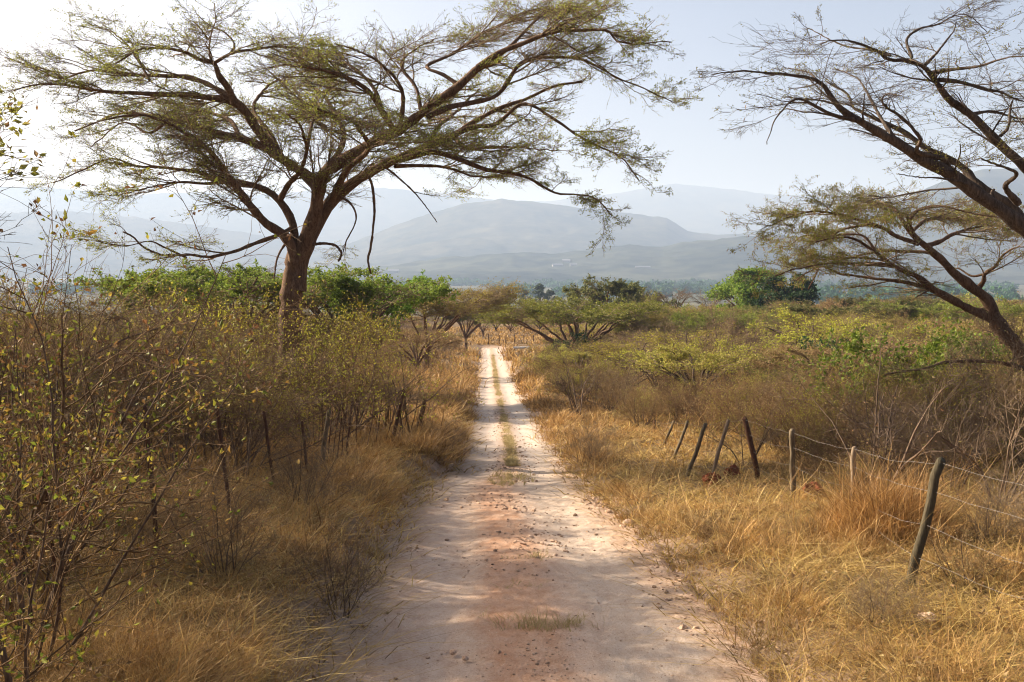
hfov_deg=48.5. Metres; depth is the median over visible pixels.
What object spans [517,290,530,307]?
gum tree
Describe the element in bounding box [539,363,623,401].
thornbush
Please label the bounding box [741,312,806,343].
thornbush
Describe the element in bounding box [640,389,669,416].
thornbush
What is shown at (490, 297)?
acacia tree
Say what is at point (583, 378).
thornbush
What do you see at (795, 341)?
acacia shrub
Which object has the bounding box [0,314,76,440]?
thornbush
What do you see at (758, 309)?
acacia tree
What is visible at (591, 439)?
dead shrublet
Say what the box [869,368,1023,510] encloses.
bare bush
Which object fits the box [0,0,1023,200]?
sky
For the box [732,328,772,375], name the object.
thornbush
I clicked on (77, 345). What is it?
thornbush
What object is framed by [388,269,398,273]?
farm shed
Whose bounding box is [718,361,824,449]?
thornbush
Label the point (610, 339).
thornbush
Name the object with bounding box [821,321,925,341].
acacia shrub
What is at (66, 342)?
thornbush
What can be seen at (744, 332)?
thornbush
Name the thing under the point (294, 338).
scrub bush
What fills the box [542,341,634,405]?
scrub bush
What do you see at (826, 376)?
thornbush
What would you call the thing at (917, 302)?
acacia tree
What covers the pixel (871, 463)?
dry shrublet
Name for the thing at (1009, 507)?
dry shrublet
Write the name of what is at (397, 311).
acacia tree
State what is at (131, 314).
thornbush
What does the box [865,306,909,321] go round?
thornbush
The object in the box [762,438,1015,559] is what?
grass tussock
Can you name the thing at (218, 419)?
wire fence
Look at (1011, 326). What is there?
thornbush
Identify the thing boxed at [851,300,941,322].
acacia tree
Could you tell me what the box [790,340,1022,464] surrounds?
thornbush
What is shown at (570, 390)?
bare bush
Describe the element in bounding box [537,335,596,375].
thornbush
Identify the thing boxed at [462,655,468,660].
stone
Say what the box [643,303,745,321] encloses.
acacia tree
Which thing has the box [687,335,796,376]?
acacia shrub
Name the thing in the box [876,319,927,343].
thornbush
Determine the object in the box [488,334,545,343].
wire fence
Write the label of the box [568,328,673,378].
acacia shrub
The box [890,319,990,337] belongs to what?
acacia shrub
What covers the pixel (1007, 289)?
woodland
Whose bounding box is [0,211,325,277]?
hills
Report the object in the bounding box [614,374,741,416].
thornbush
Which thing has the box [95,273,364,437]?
scrub bush
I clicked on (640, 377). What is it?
thornbush
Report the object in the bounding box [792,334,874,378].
evergreen bush
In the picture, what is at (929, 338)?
acacia shrub
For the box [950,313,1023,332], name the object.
acacia shrub
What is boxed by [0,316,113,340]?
acacia shrub
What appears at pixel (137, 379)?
thornbush
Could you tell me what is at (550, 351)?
thornbush
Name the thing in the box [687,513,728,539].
dead shrublet
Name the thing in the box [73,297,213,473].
thornbush
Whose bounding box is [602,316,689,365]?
thornbush
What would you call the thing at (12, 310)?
thornbush
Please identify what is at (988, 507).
dry shrublet
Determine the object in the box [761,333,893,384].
acacia shrub
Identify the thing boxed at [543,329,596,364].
evergreen bush
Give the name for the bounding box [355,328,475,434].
bare bush
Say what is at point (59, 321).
thornbush
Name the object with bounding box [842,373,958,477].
dry shrublet
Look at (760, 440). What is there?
bare bush
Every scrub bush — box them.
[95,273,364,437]
[95,276,425,455]
[213,286,467,434]
[233,294,446,448]
[313,302,489,428]
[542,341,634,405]
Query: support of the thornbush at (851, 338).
on the ground at (432, 464)
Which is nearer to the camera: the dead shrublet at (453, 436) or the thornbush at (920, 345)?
the dead shrublet at (453, 436)
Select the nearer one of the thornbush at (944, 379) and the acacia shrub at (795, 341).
the thornbush at (944, 379)
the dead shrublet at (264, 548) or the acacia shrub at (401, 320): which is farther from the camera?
the acacia shrub at (401, 320)
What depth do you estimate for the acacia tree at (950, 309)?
82.83 m
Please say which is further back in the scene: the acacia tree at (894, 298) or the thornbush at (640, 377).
the acacia tree at (894, 298)
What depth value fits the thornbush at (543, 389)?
50.81 m
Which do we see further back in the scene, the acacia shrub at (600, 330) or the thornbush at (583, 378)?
the acacia shrub at (600, 330)
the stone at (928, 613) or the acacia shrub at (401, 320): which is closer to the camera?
the stone at (928, 613)
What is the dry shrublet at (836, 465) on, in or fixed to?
on the ground at (432, 464)
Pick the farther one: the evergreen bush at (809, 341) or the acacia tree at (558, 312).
the acacia tree at (558, 312)
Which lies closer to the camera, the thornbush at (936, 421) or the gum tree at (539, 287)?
the thornbush at (936, 421)
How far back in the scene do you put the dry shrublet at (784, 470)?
19.42 m
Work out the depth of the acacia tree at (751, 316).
83.52 m
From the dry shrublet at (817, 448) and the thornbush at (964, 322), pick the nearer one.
the dry shrublet at (817, 448)
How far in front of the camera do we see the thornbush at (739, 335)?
47.64 m
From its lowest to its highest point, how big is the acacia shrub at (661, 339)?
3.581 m
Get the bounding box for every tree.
[0,0,702,429]
[0,97,47,181]
[74,258,267,332]
[109,258,379,352]
[175,251,281,308]
[224,261,460,393]
[323,268,429,372]
[383,276,530,369]
[437,296,493,351]
[467,317,497,336]
[472,288,676,343]
[495,319,531,333]
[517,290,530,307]
[524,318,542,329]
[531,283,549,302]
[545,289,556,306]
[562,273,648,330]
[606,315,769,341]
[613,313,694,340]
[637,292,681,307]
[642,283,702,308]
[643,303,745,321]
[656,301,719,338]
[662,301,799,342]
[688,0,1023,238]
[689,294,722,306]
[700,266,788,311]
[712,304,794,315]
[715,306,769,313]
[722,175,1023,378]
[732,310,777,338]
[752,272,823,307]
[754,308,874,335]
[757,299,867,336]
[763,297,857,309]
[819,311,952,337]
[832,293,896,307]
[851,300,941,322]
[852,297,913,304]
[854,293,1023,326]
[890,291,979,303]
[895,295,953,310]
[977,300,1023,309]
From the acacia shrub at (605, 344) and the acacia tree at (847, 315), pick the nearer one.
the acacia shrub at (605, 344)
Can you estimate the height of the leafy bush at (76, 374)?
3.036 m
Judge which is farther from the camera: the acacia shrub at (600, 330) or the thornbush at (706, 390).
the acacia shrub at (600, 330)
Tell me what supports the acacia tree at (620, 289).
on the ground at (432, 464)
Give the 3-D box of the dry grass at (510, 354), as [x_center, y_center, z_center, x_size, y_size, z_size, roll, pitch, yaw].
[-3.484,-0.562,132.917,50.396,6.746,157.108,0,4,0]
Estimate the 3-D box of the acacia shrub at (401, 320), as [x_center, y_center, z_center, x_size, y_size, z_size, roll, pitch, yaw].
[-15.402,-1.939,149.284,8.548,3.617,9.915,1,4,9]
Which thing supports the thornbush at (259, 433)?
on the ground at (432, 464)
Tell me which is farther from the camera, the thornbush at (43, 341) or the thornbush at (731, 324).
the thornbush at (731, 324)
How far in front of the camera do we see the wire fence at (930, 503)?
14.10 m
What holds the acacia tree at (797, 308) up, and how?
on the ground at (432, 464)
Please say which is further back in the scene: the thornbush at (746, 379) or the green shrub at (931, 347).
the thornbush at (746, 379)
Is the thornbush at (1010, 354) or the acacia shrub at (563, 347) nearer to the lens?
the thornbush at (1010, 354)
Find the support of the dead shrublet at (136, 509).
on the ground at (432, 464)
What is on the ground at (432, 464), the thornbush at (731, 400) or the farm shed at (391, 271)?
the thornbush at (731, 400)
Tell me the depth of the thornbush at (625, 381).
39.64 m
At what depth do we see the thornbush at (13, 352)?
18.35 m
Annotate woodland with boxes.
[27,276,1023,304]
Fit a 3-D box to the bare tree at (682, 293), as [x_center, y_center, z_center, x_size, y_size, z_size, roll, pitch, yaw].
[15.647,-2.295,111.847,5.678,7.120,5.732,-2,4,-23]
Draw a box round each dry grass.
[351,323,820,391]
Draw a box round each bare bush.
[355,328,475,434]
[541,345,617,414]
[677,397,788,464]
[763,310,995,494]
[857,367,1023,491]
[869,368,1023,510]
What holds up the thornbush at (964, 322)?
on the ground at (432, 464)
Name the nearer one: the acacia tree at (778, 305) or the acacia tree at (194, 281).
the acacia tree at (194, 281)
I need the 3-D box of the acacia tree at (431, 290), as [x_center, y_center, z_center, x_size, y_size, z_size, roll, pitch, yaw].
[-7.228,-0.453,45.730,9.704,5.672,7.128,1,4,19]
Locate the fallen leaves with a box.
[0,430,1023,681]
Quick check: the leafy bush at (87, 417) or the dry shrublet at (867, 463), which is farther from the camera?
the dry shrublet at (867, 463)
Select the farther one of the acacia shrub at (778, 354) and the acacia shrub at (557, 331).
the acacia shrub at (557, 331)
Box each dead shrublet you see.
[76,474,199,533]
[110,446,293,598]
[233,417,378,531]
[239,513,388,639]
[347,470,407,502]
[425,415,479,455]
[553,412,639,465]
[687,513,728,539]
[759,504,823,537]
[840,547,954,635]
[870,519,1023,588]
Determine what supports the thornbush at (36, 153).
on the ground at (432, 464)
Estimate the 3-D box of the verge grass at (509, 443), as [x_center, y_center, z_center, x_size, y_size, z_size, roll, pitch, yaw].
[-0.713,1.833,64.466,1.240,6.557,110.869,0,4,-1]
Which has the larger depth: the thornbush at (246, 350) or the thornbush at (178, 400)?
the thornbush at (246, 350)
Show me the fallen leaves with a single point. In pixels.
(638, 526)
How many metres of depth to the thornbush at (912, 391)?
25.62 m
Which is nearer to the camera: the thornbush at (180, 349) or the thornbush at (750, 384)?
the thornbush at (180, 349)
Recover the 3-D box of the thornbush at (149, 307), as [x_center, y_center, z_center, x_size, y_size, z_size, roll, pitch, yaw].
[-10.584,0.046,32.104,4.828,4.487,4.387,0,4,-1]
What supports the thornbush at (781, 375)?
on the ground at (432, 464)
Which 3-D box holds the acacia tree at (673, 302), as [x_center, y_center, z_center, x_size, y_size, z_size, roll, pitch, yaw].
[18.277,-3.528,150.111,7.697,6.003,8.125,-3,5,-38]
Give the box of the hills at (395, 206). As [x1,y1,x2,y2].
[0,187,493,249]
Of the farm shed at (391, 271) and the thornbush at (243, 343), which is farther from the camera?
the farm shed at (391, 271)
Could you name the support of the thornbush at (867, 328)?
on the ground at (432, 464)
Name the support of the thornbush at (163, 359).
on the ground at (432, 464)
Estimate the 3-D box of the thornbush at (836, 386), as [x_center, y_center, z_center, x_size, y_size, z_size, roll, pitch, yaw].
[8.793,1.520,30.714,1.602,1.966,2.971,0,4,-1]
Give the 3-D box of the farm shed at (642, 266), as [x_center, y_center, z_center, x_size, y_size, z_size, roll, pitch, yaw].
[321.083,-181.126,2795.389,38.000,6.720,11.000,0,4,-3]
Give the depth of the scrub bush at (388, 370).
29.94 m
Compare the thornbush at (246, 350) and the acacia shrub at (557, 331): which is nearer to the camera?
the thornbush at (246, 350)
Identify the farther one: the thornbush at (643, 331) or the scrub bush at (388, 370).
the thornbush at (643, 331)
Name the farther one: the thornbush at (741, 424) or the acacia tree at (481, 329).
the acacia tree at (481, 329)
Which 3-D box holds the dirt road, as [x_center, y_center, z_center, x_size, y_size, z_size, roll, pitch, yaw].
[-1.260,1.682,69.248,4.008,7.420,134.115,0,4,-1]
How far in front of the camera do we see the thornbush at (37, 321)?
27.39 m
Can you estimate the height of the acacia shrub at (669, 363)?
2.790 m
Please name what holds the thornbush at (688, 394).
on the ground at (432, 464)
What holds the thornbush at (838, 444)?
on the ground at (432, 464)
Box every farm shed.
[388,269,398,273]
[635,266,650,267]
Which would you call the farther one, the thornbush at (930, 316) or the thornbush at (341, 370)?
the thornbush at (930, 316)
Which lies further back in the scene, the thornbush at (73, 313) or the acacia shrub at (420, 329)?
the acacia shrub at (420, 329)
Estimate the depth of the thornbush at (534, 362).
68.39 m
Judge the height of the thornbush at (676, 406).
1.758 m
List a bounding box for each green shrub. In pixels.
[733,342,829,388]
[783,304,997,419]
[871,320,1023,419]
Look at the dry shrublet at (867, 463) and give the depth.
17.92 m
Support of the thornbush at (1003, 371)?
on the ground at (432, 464)
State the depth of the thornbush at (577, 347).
72.02 m
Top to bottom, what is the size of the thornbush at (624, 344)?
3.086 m
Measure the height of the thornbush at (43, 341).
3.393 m
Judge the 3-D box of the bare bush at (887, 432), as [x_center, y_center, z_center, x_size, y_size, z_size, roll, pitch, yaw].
[5.089,1.025,15.179,2.290,2.818,5.250,0,4,-3]
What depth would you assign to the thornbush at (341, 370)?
30.27 m
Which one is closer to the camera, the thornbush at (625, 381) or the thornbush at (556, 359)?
the thornbush at (625, 381)
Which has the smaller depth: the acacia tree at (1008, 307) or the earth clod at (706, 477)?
the earth clod at (706, 477)
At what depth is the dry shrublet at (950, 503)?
14.02 m
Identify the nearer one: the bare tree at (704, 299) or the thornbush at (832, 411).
the thornbush at (832, 411)
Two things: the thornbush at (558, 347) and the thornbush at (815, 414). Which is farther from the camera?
the thornbush at (558, 347)
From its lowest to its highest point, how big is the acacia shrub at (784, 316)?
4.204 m
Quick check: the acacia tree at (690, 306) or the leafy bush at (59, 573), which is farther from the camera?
the acacia tree at (690, 306)
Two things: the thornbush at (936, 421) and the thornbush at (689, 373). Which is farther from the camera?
the thornbush at (689, 373)
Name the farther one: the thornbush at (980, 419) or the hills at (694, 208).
the hills at (694, 208)
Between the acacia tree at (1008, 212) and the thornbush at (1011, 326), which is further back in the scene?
the thornbush at (1011, 326)
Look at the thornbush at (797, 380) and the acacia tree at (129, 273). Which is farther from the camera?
the acacia tree at (129, 273)
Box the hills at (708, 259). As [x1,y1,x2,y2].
[307,234,1023,284]
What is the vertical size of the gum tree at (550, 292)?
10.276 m
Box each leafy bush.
[0,130,310,680]
[0,220,146,527]
[0,228,277,615]
[0,263,164,511]
[0,365,173,681]
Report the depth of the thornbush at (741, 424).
28.23 m
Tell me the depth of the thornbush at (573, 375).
53.51 m
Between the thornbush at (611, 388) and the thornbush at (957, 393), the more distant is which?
the thornbush at (611, 388)
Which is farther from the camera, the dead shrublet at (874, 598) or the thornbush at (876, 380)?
the thornbush at (876, 380)
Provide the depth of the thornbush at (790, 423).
21.68 m
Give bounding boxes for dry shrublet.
[742,444,826,479]
[780,418,868,456]
[795,444,842,479]
[796,418,865,473]
[797,426,848,467]
[798,423,845,463]
[808,387,958,479]
[808,423,895,488]
[821,442,892,489]
[840,397,965,489]
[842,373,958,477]
[843,421,951,481]
[849,445,894,480]
[854,394,956,480]
[898,455,975,491]
[917,481,970,516]
[933,457,1023,547]
[984,464,1023,546]
[989,462,1023,525]
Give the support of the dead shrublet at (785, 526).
on the ground at (432, 464)
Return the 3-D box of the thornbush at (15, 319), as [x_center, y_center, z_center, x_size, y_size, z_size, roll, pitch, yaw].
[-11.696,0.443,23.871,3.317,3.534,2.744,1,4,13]
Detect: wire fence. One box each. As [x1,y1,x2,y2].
[37,389,443,628]
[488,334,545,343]
[614,408,1023,598]
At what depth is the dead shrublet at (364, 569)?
9.13 m
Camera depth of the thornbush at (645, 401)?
36.33 m
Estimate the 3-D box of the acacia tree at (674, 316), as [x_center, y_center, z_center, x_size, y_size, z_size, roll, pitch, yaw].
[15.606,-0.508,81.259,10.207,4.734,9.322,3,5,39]
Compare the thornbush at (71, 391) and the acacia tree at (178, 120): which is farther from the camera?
the acacia tree at (178, 120)
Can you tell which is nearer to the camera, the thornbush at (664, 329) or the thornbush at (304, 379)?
the thornbush at (304, 379)
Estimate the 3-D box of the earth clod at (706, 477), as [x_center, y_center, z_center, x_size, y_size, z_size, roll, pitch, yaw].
[3.383,2.411,19.412,0.288,0.381,0.479,-2,4,-22]
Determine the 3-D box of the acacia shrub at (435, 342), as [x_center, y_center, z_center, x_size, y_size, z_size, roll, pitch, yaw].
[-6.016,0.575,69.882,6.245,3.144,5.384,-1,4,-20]
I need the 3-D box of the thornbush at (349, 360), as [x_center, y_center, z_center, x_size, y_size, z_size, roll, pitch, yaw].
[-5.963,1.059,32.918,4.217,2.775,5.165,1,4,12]
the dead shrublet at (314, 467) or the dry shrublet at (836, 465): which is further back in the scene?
the dry shrublet at (836, 465)
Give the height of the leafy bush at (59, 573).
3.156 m
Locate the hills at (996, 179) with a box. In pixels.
[838,168,1023,262]
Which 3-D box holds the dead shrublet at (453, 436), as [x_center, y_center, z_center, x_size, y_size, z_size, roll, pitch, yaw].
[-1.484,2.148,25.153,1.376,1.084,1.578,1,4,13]
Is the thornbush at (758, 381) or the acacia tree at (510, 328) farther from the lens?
the acacia tree at (510, 328)
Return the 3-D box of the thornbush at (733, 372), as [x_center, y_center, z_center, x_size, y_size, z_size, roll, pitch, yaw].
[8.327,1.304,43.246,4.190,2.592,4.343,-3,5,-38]
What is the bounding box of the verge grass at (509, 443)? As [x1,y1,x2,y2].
[475,354,604,631]
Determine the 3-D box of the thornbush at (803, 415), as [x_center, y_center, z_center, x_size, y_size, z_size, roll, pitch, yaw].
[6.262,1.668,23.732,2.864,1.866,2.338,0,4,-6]
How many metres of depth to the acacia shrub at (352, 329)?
41.06 m
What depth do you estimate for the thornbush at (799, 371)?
36.62 m
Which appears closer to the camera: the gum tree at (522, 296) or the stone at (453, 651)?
the stone at (453, 651)
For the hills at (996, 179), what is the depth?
3869.49 m
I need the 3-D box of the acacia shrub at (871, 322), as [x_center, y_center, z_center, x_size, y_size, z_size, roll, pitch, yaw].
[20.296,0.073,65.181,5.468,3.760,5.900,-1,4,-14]
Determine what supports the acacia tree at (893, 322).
on the ground at (432, 464)
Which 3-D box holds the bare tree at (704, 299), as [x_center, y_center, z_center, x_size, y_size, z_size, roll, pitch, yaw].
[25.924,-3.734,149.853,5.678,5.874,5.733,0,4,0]
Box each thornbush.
[0,94,219,479]
[0,246,241,482]
[0,259,133,389]
[0,267,266,462]
[0,271,144,477]
[0,273,84,338]
[0,278,40,350]
[0,282,118,444]
[0,294,124,423]
[0,299,89,465]
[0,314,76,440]
[0,315,37,430]
[1,294,44,339]
[7,292,118,443]
[26,312,130,420]
[27,313,227,438]
[37,280,242,457]
[45,279,277,481]
[48,277,186,342]
[49,287,283,462]
[59,317,198,462]
[68,267,235,360]
[73,276,260,370]
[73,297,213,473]
[88,287,247,446]
[93,305,399,479]
[105,303,299,462]
[131,285,276,356]
[153,312,304,426]
[156,302,356,478]
[162,280,354,434]
[190,286,358,430]
[204,300,275,421]
[221,332,363,432]
[251,331,423,427]
[269,329,397,408]
[304,329,401,423]
[518,341,588,378]
[523,344,581,379]
[527,363,601,396]
[530,339,571,370]
[534,337,578,369]
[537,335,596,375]
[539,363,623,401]
[540,368,566,388]
[541,342,570,375]
[544,363,614,399]
[554,353,679,413]
[559,366,594,389]
[560,337,591,374]
[569,334,598,362]
[580,354,649,409]
[583,332,631,365]
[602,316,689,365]
[602,331,650,380]
[605,378,691,426]
[607,318,674,364]
[609,333,633,343]
[610,355,670,389]
[610,380,676,421]
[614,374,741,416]
[628,342,727,402]
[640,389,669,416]
[641,354,719,389]
[643,373,711,424]
[644,284,791,396]
[649,374,707,413]
[656,319,713,373]
[663,372,741,419]
[673,343,780,394]
[673,369,766,423]
[679,360,828,439]
[679,376,751,435]
[690,370,750,430]
[692,401,802,445]
[700,369,774,412]
[707,314,752,342]
[711,317,760,343]
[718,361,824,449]
[720,360,793,423]
[720,366,830,453]
[721,369,788,414]
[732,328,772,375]
[733,366,788,396]
[734,377,862,458]
[739,361,838,418]
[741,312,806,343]
[742,358,862,412]
[745,395,871,468]
[748,364,849,396]
[749,366,816,392]
[758,398,840,430]
[760,308,816,337]
[760,390,850,438]
[767,360,852,402]
[771,309,858,341]
[774,377,832,421]
[780,356,947,435]
[785,383,891,457]
[787,379,920,461]
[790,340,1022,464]
[797,362,850,409]
[798,368,991,469]
[799,384,919,471]
[811,320,887,366]
[811,360,859,413]
[819,323,901,358]
[820,358,915,411]
[826,344,1023,470]
[843,364,916,435]
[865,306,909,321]
[870,365,980,430]
[873,390,992,456]
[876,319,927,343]
[881,347,1018,435]
[885,313,998,356]
[888,319,997,361]
[889,309,947,322]
[892,306,933,324]
[897,367,1023,473]
[919,291,1023,448]
[928,347,1023,426]
[949,346,1023,468]
[960,307,1015,327]
[974,351,1022,403]
[975,360,1023,454]
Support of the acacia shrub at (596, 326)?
on the ground at (432, 464)
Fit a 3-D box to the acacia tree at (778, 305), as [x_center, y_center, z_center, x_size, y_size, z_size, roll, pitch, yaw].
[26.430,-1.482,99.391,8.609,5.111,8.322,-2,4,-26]
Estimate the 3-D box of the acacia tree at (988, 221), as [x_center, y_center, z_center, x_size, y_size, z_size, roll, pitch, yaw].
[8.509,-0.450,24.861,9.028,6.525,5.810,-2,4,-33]
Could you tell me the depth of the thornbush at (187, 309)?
40.13 m
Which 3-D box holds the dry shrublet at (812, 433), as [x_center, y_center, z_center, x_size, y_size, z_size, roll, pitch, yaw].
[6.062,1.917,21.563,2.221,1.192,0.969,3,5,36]
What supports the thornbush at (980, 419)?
on the ground at (432, 464)
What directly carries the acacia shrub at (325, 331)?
on the ground at (432, 464)
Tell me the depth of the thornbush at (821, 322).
68.77 m
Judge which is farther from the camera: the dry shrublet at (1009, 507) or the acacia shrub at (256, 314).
the acacia shrub at (256, 314)
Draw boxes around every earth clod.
[702,472,720,485]
[723,464,741,478]
[802,481,826,496]
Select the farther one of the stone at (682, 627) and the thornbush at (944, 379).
the thornbush at (944, 379)
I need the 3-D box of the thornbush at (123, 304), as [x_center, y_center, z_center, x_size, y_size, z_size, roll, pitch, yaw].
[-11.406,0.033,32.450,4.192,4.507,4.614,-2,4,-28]
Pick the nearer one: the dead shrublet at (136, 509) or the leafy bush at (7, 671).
the leafy bush at (7, 671)
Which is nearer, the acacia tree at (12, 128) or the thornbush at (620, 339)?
the acacia tree at (12, 128)
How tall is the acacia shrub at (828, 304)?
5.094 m
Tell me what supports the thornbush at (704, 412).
on the ground at (432, 464)
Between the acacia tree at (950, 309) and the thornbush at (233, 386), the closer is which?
the thornbush at (233, 386)
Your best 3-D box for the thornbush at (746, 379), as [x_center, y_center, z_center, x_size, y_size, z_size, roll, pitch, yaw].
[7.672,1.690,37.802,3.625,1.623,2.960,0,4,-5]
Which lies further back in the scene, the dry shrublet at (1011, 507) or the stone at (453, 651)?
the dry shrublet at (1011, 507)
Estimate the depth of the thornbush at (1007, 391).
21.67 m
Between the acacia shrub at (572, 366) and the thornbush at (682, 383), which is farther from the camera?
the acacia shrub at (572, 366)
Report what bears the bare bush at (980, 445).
on the ground at (432, 464)
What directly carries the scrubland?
on the ground at (432, 464)
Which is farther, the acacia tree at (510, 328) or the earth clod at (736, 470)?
the acacia tree at (510, 328)
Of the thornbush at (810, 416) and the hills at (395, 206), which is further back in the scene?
the hills at (395, 206)
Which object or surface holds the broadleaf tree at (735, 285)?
on the ground at (432, 464)
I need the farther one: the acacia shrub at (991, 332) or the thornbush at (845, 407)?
the acacia shrub at (991, 332)
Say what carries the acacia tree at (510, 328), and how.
on the ground at (432, 464)
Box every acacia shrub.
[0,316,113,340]
[137,298,335,356]
[209,300,402,395]
[227,305,404,379]
[381,315,420,326]
[383,327,469,372]
[417,326,436,334]
[532,344,611,375]
[541,325,627,344]
[547,326,594,337]
[560,359,628,379]
[561,327,631,343]
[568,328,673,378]
[581,323,613,333]
[584,360,683,391]
[587,330,690,343]
[592,336,655,365]
[598,335,708,392]
[625,319,763,373]
[625,336,763,403]
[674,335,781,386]
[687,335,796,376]
[721,326,873,370]
[736,341,900,382]
[745,303,883,344]
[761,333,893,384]
[788,331,867,346]
[793,336,926,377]
[799,298,907,317]
[806,337,902,358]
[807,312,920,342]
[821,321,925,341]
[865,318,978,346]
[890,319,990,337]
[921,321,1023,350]
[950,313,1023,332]
[956,318,1023,355]
[959,292,1011,303]
[994,298,1022,306]
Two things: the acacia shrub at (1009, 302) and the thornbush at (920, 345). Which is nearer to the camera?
the thornbush at (920, 345)
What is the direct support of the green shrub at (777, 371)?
on the ground at (432, 464)
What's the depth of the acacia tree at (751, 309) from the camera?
102.34 m
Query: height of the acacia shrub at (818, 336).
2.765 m
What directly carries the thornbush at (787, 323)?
on the ground at (432, 464)
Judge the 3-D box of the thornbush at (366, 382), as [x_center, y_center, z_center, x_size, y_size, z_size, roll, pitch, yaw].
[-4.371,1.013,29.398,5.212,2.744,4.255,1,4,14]
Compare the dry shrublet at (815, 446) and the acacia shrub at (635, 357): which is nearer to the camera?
the dry shrublet at (815, 446)
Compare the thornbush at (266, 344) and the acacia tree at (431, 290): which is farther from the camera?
the acacia tree at (431, 290)
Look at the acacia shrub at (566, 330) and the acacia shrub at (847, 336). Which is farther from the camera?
the acacia shrub at (566, 330)
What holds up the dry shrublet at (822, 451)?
on the ground at (432, 464)
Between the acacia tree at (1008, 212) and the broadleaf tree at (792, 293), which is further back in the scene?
the broadleaf tree at (792, 293)
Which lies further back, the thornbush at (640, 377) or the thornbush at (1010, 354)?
the thornbush at (640, 377)
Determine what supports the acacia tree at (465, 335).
on the ground at (432, 464)
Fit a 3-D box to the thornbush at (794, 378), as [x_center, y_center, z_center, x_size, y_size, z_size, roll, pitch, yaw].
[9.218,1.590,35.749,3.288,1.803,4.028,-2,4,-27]
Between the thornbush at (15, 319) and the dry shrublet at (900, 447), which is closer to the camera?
the dry shrublet at (900, 447)
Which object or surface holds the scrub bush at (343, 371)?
on the ground at (432, 464)
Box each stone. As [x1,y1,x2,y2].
[449,649,457,654]
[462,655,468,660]
[677,624,686,629]
[917,612,938,623]
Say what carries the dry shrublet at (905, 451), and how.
on the ground at (432, 464)
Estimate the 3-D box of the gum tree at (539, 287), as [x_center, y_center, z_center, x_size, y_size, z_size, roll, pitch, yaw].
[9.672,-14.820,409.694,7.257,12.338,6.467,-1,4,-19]
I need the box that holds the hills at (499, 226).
[208,198,820,279]
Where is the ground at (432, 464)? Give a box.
[0,278,1023,681]
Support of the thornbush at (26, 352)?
on the ground at (432, 464)
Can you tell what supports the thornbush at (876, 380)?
on the ground at (432, 464)
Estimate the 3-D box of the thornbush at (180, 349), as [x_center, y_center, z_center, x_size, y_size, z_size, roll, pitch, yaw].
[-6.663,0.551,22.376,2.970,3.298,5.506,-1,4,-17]
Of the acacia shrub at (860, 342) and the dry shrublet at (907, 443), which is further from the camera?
the acacia shrub at (860, 342)
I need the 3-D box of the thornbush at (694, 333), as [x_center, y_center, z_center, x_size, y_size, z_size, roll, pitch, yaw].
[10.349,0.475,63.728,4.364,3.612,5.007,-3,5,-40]
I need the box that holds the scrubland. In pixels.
[0,310,984,371]
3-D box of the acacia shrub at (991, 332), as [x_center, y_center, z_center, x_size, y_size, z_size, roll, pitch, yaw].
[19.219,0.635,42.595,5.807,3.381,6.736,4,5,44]
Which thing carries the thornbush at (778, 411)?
on the ground at (432, 464)
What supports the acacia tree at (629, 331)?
on the ground at (432, 464)
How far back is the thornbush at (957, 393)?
21.19 m
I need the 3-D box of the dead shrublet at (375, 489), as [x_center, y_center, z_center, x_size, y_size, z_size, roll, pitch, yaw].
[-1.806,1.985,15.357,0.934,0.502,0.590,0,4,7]
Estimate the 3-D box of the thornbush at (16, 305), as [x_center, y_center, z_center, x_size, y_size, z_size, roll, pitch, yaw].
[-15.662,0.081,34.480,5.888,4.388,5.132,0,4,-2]
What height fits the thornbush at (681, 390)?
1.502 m
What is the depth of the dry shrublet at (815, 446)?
21.23 m
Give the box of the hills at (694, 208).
[534,184,906,234]
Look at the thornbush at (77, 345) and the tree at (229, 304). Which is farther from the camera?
the tree at (229, 304)
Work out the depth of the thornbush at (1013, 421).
20.16 m
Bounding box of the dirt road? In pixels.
[317,348,776,681]
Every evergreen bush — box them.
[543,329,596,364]
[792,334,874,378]
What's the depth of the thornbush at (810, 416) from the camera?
28.59 m
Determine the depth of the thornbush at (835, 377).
25.35 m
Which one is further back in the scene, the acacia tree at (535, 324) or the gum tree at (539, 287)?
the gum tree at (539, 287)
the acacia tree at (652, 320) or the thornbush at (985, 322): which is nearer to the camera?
the thornbush at (985, 322)
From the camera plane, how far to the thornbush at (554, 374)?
57.14 m
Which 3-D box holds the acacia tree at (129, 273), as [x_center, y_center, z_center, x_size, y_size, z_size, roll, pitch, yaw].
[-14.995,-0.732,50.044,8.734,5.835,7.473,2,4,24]
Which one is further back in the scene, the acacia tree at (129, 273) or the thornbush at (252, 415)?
the acacia tree at (129, 273)
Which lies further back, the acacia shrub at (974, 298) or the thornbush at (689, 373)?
the acacia shrub at (974, 298)
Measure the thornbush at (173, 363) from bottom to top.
3.290 m
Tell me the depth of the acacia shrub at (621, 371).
50.67 m
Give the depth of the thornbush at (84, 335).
28.10 m

